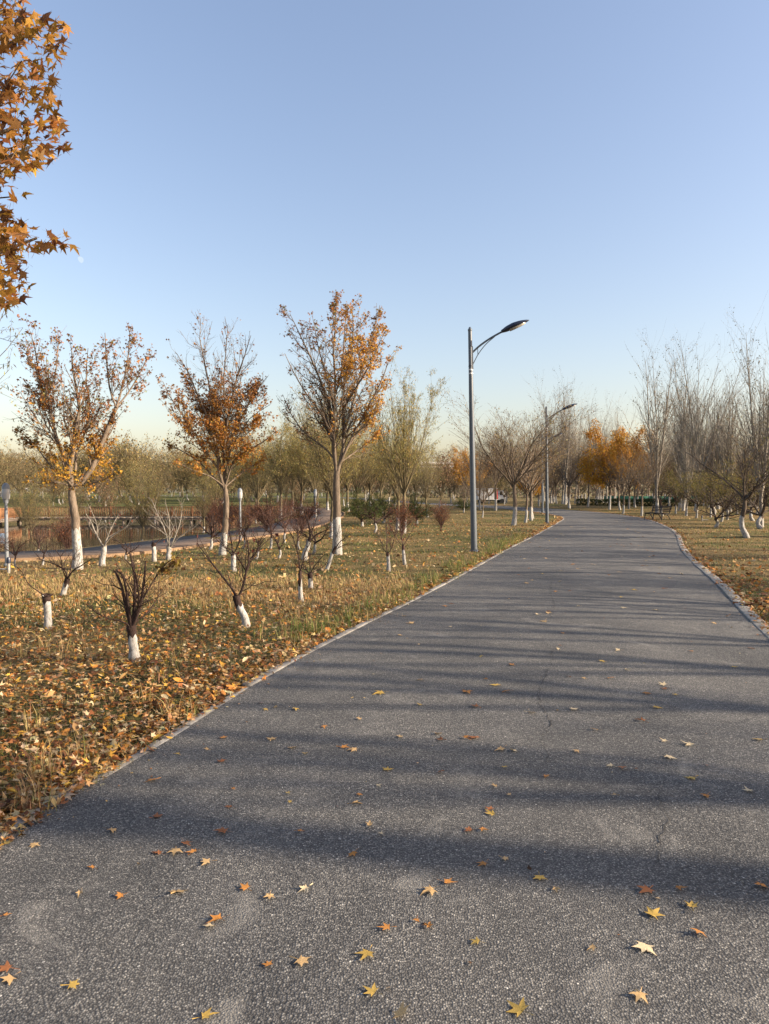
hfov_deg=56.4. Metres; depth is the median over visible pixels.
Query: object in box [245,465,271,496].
thicket tree
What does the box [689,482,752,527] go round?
fruit tree
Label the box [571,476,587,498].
bare tree
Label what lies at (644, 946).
fallen leaf
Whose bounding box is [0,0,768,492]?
sky
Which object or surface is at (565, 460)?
poplar tree
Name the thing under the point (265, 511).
red bush
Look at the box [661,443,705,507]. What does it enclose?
bare tree
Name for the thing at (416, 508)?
green bush
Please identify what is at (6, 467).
thicket tree
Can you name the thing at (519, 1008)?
fallen leaf
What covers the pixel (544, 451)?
poplar tree
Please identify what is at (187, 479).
thicket tree
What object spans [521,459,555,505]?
bare tree
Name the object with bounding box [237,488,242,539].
garden lamp
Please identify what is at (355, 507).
green bush
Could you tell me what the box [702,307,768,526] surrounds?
poplar tree
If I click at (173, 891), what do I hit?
fallen leaf
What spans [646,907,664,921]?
fallen leaf
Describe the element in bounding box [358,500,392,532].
fruit tree
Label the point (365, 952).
fallen leaf
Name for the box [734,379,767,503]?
poplar tree
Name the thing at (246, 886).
fallen leaf
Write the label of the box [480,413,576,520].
bare tree
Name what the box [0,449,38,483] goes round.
thicket tree
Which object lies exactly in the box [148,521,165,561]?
fruit tree
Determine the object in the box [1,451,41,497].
thicket tree
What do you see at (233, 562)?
fruit tree
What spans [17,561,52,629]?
fruit tree
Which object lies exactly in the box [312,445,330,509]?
willow tree
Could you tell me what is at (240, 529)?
fruit tree
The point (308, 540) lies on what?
fruit tree
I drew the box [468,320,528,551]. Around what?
street lamp
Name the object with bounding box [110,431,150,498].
thicket tree
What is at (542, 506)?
street lamp
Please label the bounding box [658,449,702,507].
bare tree
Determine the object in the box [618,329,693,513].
poplar tree
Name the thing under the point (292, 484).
willow tree
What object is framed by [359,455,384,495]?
thicket tree
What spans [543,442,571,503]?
bare tree
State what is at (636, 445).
autumn tree
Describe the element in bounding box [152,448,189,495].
thicket tree
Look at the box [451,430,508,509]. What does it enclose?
bare tree
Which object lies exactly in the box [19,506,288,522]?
boardwalk
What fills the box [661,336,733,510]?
poplar tree
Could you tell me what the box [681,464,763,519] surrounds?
fruit tree
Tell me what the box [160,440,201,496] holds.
thicket tree
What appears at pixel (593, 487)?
bare tree
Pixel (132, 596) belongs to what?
fruit tree
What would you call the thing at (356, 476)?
willow tree
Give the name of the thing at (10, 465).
thicket tree
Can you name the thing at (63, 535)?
bank shrub
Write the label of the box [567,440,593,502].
bare tree
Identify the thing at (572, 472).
bare tree
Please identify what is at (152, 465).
thicket tree
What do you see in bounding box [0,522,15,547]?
fruit tree
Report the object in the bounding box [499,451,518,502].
bare tree
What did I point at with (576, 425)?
poplar tree
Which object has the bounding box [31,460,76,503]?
thicket tree
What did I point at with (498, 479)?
bare tree
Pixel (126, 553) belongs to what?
fruit tree
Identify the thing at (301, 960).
fallen leaf
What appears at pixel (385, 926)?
fallen leaf
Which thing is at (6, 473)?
thicket tree
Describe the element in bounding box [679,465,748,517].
fruit tree
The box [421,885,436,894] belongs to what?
fallen leaf
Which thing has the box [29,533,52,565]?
fruit tree
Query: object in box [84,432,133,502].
thicket tree
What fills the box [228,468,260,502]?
thicket tree
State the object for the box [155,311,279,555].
maple tree
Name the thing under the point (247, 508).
bank shrub
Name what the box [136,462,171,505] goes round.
thicket tree
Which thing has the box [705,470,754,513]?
fruit tree
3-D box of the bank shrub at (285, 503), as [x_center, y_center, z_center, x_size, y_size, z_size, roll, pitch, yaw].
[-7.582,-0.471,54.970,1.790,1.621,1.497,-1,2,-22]
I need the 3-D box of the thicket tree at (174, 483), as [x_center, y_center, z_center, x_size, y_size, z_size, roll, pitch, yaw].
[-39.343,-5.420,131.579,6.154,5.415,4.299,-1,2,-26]
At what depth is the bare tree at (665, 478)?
82.00 m
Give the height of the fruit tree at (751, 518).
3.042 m
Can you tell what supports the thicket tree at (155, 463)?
on the ground at (450, 531)
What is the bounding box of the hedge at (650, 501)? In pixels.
[576,498,768,506]
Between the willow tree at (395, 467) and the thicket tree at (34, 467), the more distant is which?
the thicket tree at (34, 467)
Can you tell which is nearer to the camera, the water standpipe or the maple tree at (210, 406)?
the water standpipe
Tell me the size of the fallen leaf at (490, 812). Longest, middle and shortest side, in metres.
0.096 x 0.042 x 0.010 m
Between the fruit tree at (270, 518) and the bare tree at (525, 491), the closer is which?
the fruit tree at (270, 518)
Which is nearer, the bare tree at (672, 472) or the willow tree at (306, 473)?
the willow tree at (306, 473)
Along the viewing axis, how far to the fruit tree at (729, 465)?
35.84 m
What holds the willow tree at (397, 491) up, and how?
on the ground at (450, 531)
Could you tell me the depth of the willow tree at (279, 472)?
43.86 m
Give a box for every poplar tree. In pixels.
[523,412,552,500]
[525,368,585,504]
[534,389,579,503]
[534,391,558,501]
[537,390,578,502]
[564,390,590,503]
[570,403,591,490]
[572,401,607,499]
[578,386,618,459]
[584,409,611,499]
[602,404,622,498]
[607,392,646,497]
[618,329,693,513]
[649,384,704,471]
[650,416,701,515]
[655,351,717,506]
[658,329,759,511]
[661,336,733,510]
[668,386,706,477]
[690,397,738,507]
[693,395,753,505]
[695,376,750,508]
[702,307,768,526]
[703,357,758,511]
[729,404,752,471]
[731,369,768,456]
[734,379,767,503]
[740,353,768,508]
[751,348,768,446]
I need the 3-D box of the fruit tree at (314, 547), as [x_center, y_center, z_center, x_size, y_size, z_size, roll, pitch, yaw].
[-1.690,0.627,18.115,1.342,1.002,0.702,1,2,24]
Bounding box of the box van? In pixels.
[476,488,505,502]
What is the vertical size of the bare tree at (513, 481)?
7.031 m
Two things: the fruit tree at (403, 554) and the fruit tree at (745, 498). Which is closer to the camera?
the fruit tree at (403, 554)
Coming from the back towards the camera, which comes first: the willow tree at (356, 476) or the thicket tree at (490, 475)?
the thicket tree at (490, 475)
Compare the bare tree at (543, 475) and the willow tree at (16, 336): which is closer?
the willow tree at (16, 336)
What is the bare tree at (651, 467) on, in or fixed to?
on the ground at (450, 531)
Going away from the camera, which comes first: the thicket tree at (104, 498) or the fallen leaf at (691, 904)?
the fallen leaf at (691, 904)
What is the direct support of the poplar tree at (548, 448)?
on the ground at (450, 531)
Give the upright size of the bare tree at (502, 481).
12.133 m
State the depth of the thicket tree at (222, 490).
70.19 m
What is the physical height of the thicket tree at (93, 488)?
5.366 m
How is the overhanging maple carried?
on the ground at (450, 531)
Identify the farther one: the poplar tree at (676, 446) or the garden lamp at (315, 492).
the poplar tree at (676, 446)
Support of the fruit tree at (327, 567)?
on the ground at (450, 531)
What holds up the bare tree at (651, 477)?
on the ground at (450, 531)
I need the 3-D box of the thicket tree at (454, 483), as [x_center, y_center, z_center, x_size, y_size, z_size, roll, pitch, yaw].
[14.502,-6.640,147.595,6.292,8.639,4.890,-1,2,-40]
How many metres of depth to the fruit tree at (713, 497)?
38.72 m
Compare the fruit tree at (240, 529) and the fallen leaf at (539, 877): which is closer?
the fallen leaf at (539, 877)
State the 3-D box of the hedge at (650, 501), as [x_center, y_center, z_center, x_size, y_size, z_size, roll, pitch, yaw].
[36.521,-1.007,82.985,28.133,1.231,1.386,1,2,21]
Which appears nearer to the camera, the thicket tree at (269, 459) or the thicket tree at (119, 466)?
the thicket tree at (119, 466)
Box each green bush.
[342,487,384,526]
[360,492,390,513]
[361,489,401,522]
[406,492,431,523]
[453,495,469,510]
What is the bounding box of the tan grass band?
[0,566,418,619]
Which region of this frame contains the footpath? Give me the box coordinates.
[0,507,342,557]
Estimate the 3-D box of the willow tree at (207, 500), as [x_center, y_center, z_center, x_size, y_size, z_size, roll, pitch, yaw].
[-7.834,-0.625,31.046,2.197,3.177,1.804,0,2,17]
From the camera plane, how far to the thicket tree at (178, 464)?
124.75 m
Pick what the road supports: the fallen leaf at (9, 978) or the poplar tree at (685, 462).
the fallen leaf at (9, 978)
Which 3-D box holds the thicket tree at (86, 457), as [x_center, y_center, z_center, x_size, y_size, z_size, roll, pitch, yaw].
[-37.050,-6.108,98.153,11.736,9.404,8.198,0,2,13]
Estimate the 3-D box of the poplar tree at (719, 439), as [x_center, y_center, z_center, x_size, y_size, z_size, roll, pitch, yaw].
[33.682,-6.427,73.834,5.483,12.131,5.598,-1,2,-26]
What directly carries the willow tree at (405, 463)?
on the ground at (450, 531)
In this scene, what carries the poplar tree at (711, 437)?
on the ground at (450, 531)
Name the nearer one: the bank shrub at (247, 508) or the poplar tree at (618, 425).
the bank shrub at (247, 508)
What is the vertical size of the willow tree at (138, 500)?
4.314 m
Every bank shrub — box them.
[23,519,54,550]
[44,511,88,548]
[52,514,81,541]
[192,493,222,530]
[241,501,262,525]
[276,497,293,510]
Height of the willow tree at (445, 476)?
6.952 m
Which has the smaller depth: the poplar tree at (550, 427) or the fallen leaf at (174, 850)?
the fallen leaf at (174, 850)
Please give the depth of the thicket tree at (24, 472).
130.44 m
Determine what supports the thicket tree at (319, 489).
on the ground at (450, 531)
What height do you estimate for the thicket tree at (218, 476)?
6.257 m
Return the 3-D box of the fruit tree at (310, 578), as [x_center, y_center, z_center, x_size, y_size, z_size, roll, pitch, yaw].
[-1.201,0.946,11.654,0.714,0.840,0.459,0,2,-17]
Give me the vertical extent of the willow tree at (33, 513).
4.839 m
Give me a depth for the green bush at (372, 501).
52.77 m
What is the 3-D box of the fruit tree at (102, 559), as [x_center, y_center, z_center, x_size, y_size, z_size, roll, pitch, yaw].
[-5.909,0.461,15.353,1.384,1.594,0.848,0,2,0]
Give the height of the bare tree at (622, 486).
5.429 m
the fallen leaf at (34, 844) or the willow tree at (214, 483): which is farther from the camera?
the willow tree at (214, 483)
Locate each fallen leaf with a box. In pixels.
[0,961,16,971]
[0,971,20,984]
[28,842,39,847]
[60,979,79,988]
[115,892,125,898]
[167,847,182,855]
[171,889,183,893]
[192,1007,219,1018]
[201,858,214,865]
[205,914,227,923]
[215,827,230,832]
[239,882,251,890]
[264,892,274,898]
[289,955,311,966]
[297,883,312,892]
[357,945,372,960]
[363,983,382,995]
[372,690,387,694]
[376,923,395,929]
[392,1001,409,1020]
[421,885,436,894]
[437,877,455,882]
[470,936,484,944]
[484,808,496,815]
[506,997,533,1016]
[533,871,547,879]
[586,942,597,950]
[630,988,647,1002]
[631,936,655,954]
[638,884,654,892]
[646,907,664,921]
[683,900,697,910]
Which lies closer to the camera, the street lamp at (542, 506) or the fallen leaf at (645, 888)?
the fallen leaf at (645, 888)
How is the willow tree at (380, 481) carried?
on the ground at (450, 531)
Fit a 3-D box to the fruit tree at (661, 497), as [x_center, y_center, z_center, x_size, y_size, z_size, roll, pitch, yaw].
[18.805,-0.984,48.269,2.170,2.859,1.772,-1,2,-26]
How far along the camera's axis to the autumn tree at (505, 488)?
91.74 m
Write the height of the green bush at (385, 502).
1.871 m
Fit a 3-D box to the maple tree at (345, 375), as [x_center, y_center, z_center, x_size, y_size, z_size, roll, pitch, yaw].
[-1.165,-2.154,17.674,3.258,6.653,2.448,0,2,0]
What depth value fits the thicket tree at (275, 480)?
93.24 m
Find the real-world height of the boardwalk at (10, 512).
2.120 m
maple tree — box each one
[3,313,156,569]
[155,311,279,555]
[276,289,401,554]
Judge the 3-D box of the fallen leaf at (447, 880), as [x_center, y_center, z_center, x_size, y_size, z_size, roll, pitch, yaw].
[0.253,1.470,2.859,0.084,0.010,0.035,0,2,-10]
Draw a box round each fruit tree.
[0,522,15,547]
[0,529,35,566]
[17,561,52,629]
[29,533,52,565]
[33,545,97,595]
[82,503,135,565]
[85,538,180,661]
[107,578,151,608]
[111,531,141,558]
[142,492,201,559]
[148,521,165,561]
[190,508,222,549]
[196,519,278,627]
[209,503,253,571]
[232,507,258,548]
[242,498,297,548]
[248,529,265,558]
[257,493,309,543]
[265,527,287,557]
[276,525,317,601]
[277,509,315,549]
[291,519,335,553]
[293,545,329,587]
[298,502,333,560]
[325,523,357,570]
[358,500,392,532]
[373,520,401,571]
[384,511,417,564]
[638,468,699,513]
[646,466,708,510]
[653,481,672,515]
[666,464,729,517]
[667,384,768,537]
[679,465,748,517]
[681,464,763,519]
[683,462,743,513]
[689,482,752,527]
[690,464,753,521]
[693,464,732,511]
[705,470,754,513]
[709,474,767,520]
[716,448,768,511]
[721,465,768,528]
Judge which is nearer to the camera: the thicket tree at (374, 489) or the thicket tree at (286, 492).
the thicket tree at (286, 492)
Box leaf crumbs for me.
[10,508,768,994]
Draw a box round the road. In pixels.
[0,495,768,1023]
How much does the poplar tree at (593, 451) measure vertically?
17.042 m
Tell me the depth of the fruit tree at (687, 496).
43.39 m
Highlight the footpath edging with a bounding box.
[0,506,344,561]
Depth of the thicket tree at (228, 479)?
86.65 m
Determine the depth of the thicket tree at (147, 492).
68.42 m
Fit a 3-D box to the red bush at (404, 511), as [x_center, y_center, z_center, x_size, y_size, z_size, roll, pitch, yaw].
[0.556,0.168,26.024,1.409,1.526,1.684,-1,2,-39]
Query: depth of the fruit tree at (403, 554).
15.56 m
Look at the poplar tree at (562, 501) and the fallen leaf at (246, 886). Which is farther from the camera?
the poplar tree at (562, 501)
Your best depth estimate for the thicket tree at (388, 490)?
88.70 m
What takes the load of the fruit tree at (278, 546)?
on the ground at (450, 531)
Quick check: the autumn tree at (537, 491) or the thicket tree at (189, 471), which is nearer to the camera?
the autumn tree at (537, 491)
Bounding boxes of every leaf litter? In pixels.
[0,506,768,609]
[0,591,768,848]
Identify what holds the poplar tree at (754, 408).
on the ground at (450, 531)
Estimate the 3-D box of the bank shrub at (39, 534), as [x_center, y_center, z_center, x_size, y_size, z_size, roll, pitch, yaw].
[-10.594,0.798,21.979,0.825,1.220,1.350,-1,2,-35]
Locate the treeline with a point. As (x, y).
(573, 488)
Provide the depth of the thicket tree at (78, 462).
118.02 m
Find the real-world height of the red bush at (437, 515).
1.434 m
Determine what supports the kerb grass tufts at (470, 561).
on the ground at (450, 531)
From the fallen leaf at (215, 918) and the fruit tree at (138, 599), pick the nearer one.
the fallen leaf at (215, 918)
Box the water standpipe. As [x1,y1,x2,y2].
[0,557,10,572]
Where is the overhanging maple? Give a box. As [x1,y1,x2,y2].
[0,0,79,313]
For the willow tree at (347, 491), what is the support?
on the ground at (450, 531)
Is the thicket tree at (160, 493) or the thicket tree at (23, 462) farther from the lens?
the thicket tree at (23, 462)
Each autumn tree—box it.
[447,445,493,505]
[481,477,503,503]
[488,476,517,504]
[516,474,540,495]
[575,418,635,509]
[587,423,663,508]
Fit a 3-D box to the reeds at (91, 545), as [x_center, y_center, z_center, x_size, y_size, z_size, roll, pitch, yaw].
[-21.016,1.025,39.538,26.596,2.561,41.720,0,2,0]
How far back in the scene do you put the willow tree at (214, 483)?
59.58 m
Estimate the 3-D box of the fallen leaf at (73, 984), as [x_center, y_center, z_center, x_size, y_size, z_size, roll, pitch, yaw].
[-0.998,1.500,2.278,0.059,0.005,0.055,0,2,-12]
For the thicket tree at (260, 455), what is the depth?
93.82 m
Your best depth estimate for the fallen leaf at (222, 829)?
3.31 m
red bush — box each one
[205,494,249,534]
[241,495,284,529]
[275,494,329,530]
[381,497,426,535]
[427,499,452,530]
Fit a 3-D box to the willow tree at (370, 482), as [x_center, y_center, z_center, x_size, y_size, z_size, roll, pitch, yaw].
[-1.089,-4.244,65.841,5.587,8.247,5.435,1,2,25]
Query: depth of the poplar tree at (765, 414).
69.01 m
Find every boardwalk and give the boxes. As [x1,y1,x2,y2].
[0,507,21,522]
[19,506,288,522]
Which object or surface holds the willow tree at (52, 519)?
on the ground at (450, 531)
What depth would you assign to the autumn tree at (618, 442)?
65.56 m
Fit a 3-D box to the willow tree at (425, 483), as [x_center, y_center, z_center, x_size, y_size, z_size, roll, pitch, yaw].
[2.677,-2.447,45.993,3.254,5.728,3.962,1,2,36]
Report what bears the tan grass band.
on the ground at (450, 531)
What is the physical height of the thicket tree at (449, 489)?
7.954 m
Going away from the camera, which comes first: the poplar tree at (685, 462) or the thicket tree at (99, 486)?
the poplar tree at (685, 462)
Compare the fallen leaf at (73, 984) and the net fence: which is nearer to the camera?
the fallen leaf at (73, 984)
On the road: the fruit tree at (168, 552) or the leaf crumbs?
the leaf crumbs
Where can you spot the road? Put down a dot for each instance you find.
(148, 947)
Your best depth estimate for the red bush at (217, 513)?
25.86 m
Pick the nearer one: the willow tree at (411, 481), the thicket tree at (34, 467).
the willow tree at (411, 481)
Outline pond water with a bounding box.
[0,520,230,551]
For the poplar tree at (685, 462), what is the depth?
48.46 m
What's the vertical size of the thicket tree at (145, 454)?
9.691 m
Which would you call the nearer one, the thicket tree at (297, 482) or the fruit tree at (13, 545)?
the fruit tree at (13, 545)
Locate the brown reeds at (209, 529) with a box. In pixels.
[19,517,261,550]
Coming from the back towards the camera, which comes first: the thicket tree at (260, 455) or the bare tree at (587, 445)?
the thicket tree at (260, 455)
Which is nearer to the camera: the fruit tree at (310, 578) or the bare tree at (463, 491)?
the fruit tree at (310, 578)
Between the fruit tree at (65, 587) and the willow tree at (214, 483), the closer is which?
the fruit tree at (65, 587)
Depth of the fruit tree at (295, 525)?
19.82 m
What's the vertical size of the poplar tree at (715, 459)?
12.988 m
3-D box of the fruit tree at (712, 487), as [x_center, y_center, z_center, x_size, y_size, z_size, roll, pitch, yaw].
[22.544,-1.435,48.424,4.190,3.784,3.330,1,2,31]
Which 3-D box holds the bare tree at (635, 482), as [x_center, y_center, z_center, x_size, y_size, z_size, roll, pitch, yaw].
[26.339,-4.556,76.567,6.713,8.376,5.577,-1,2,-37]
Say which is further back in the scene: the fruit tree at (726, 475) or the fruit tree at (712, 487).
the fruit tree at (726, 475)
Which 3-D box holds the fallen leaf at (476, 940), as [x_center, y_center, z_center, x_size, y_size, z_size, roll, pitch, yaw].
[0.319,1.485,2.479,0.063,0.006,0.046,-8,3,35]
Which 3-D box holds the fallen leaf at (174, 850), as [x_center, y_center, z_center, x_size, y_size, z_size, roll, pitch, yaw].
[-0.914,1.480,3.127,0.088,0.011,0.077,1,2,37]
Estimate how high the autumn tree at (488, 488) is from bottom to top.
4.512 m
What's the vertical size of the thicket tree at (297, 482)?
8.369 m
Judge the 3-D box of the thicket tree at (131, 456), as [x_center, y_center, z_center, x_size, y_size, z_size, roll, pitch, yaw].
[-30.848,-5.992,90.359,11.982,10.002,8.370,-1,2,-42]
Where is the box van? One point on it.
(499, 499)
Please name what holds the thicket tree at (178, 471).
on the ground at (450, 531)
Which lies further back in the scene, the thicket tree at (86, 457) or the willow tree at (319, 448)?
the thicket tree at (86, 457)
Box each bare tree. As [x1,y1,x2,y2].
[441,383,601,525]
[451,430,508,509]
[455,480,469,512]
[464,463,503,517]
[475,415,525,510]
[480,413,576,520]
[483,416,578,522]
[491,450,517,489]
[498,436,565,518]
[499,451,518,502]
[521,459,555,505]
[540,434,613,508]
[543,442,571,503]
[548,474,561,503]
[549,473,573,501]
[559,466,584,502]
[565,421,610,506]
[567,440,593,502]
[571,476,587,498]
[575,471,610,501]
[575,481,592,497]
[593,436,649,509]
[603,446,649,513]
[606,431,662,506]
[619,443,673,515]
[631,434,669,504]
[652,444,676,505]
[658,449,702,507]
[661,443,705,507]
[733,436,760,506]
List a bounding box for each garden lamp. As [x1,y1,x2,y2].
[1,483,9,565]
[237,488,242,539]
[314,489,316,520]
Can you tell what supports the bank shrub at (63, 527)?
on the ground at (450, 531)
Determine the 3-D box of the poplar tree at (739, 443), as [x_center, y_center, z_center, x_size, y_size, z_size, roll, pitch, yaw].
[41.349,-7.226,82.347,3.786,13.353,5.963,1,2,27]
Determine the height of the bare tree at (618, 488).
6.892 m
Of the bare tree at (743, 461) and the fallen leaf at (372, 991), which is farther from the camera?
the bare tree at (743, 461)
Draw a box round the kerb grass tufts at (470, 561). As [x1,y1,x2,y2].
[253,532,531,644]
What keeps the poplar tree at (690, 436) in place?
on the ground at (450, 531)
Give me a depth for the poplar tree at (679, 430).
69.69 m
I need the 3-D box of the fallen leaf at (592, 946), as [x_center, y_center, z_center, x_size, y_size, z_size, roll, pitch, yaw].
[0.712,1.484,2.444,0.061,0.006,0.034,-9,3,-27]
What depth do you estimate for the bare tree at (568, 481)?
105.39 m
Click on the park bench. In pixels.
(669, 508)
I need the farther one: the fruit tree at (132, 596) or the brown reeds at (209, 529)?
the brown reeds at (209, 529)
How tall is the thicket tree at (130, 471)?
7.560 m
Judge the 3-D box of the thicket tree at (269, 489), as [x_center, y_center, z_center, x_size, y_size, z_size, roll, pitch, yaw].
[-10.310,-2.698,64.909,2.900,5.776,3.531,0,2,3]
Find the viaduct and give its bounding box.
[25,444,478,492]
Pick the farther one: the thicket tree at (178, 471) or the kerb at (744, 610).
the thicket tree at (178, 471)
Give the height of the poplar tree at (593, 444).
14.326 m
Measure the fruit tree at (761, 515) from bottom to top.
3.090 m
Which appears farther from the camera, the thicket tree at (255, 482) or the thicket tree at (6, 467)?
the thicket tree at (6, 467)
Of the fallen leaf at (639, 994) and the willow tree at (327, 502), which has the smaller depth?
the fallen leaf at (639, 994)
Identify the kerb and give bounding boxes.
[0,517,563,838]
[588,511,768,637]
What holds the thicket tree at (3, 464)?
on the ground at (450, 531)
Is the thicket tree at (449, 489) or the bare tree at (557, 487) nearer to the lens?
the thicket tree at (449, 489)
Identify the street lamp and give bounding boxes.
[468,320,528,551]
[541,433,562,512]
[545,404,576,523]
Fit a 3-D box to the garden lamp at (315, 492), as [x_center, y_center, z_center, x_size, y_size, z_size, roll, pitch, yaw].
[-3.473,-0.258,36.006,0.166,1.797,0.162,0,2,0]
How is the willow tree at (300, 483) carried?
on the ground at (450, 531)
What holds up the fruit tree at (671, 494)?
on the ground at (450, 531)
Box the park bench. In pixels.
[644,505,671,520]
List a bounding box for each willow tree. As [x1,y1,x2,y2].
[0,305,43,401]
[0,465,44,533]
[0,471,58,534]
[31,473,94,548]
[95,447,167,540]
[177,435,247,506]
[183,471,219,532]
[226,430,265,510]
[229,418,291,505]
[252,408,315,519]
[266,411,327,512]
[266,420,310,500]
[275,409,351,517]
[290,366,366,538]
[291,385,367,488]
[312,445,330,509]
[337,419,398,513]
[338,423,370,511]
[356,420,412,512]
[357,348,452,533]
[357,426,399,502]
[367,395,421,529]
[377,423,420,497]
[401,433,441,506]
[409,433,458,516]
[427,445,465,507]
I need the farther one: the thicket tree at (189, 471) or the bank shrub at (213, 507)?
the thicket tree at (189, 471)
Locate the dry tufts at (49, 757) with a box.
[0,582,377,820]
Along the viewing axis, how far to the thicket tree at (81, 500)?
65.95 m
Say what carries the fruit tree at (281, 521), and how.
on the ground at (450, 531)
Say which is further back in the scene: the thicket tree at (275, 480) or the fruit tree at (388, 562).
the thicket tree at (275, 480)
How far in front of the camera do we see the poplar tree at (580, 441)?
126.15 m
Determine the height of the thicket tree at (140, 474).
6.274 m
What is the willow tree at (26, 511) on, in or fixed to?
on the ground at (450, 531)
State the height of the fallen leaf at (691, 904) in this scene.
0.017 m
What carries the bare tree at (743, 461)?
on the ground at (450, 531)
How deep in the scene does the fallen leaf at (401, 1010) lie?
2.14 m
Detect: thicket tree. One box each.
[0,436,22,496]
[0,448,21,481]
[0,448,34,486]
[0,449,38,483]
[0,456,12,490]
[1,436,66,497]
[1,448,42,495]
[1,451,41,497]
[4,451,41,495]
[19,449,47,493]
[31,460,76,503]
[44,471,65,505]
[54,436,109,499]
[54,442,111,496]
[55,475,95,509]
[62,475,87,497]
[67,433,152,500]
[82,474,128,520]
[83,428,114,501]
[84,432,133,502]
[84,468,98,498]
[89,466,121,505]
[104,430,184,496]
[106,446,158,502]
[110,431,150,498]
[116,439,164,492]
[119,455,154,490]
[124,440,164,481]
[126,480,162,509]
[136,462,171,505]
[141,470,171,514]
[144,448,165,486]
[149,468,168,486]
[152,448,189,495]
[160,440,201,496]
[163,476,177,496]
[164,442,193,496]
[165,443,198,496]
[165,447,199,499]
[180,453,220,500]
[200,461,233,490]
[202,463,236,502]
[212,478,233,501]
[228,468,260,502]
[233,436,274,500]
[234,434,285,497]
[234,465,271,503]
[234,481,255,503]
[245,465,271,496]
[247,459,265,505]
[254,456,283,504]
[263,446,288,501]
[278,475,292,498]
[283,457,311,501]
[285,477,309,501]
[311,476,325,506]
[340,451,360,505]
[352,446,380,500]
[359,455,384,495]
[366,454,409,503]
[431,451,466,503]
[444,463,465,499]
[479,458,501,502]
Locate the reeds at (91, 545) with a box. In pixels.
[0,512,277,550]
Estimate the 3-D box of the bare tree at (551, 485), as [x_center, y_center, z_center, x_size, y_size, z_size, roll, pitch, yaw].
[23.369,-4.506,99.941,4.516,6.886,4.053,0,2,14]
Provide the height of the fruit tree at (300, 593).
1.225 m
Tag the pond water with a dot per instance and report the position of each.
(86, 530)
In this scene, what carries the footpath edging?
on the ground at (450, 531)
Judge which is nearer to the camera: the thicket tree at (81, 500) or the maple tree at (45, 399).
the maple tree at (45, 399)
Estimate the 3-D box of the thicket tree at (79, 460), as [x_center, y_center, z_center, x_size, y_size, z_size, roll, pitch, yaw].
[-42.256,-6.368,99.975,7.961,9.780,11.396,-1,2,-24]
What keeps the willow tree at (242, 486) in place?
on the ground at (450, 531)
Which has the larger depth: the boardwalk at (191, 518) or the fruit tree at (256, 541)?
the boardwalk at (191, 518)
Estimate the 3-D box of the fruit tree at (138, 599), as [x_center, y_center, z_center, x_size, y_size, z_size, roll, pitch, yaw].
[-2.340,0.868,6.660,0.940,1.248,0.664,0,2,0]
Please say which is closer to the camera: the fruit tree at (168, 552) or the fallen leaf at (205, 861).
the fallen leaf at (205, 861)
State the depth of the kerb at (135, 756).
5.88 m
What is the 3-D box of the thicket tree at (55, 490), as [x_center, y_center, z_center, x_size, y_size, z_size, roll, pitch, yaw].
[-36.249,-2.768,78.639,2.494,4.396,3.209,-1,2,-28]
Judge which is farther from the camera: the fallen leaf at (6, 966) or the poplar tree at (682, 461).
the poplar tree at (682, 461)
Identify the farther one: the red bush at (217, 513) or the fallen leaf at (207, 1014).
the red bush at (217, 513)
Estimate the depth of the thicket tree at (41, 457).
109.16 m
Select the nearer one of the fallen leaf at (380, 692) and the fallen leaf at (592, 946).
the fallen leaf at (592, 946)
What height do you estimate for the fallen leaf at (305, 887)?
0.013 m
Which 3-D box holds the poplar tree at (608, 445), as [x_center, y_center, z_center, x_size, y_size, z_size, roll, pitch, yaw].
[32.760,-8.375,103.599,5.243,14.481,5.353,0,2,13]
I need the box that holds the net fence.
[604,495,723,501]
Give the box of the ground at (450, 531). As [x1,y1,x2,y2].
[0,493,768,825]
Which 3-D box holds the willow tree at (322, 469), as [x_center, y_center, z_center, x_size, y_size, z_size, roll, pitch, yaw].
[-2.009,-2.029,24.938,2.616,6.039,3.348,0,2,-18]
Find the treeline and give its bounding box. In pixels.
[10,462,767,497]
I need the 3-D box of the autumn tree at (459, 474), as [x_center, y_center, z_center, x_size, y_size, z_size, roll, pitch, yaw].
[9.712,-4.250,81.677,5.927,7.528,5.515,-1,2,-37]
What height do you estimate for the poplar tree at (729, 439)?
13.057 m
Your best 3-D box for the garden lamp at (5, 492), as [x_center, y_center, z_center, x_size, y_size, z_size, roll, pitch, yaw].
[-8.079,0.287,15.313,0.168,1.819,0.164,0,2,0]
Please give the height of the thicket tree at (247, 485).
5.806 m
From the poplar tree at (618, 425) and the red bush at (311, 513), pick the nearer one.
the red bush at (311, 513)
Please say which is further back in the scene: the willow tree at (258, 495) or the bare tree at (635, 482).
the bare tree at (635, 482)
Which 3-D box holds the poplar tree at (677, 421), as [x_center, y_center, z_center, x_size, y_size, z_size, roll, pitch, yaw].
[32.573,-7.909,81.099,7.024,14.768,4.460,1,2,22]
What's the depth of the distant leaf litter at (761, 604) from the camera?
13.90 m
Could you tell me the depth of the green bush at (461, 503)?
57.57 m
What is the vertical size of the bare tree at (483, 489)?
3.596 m

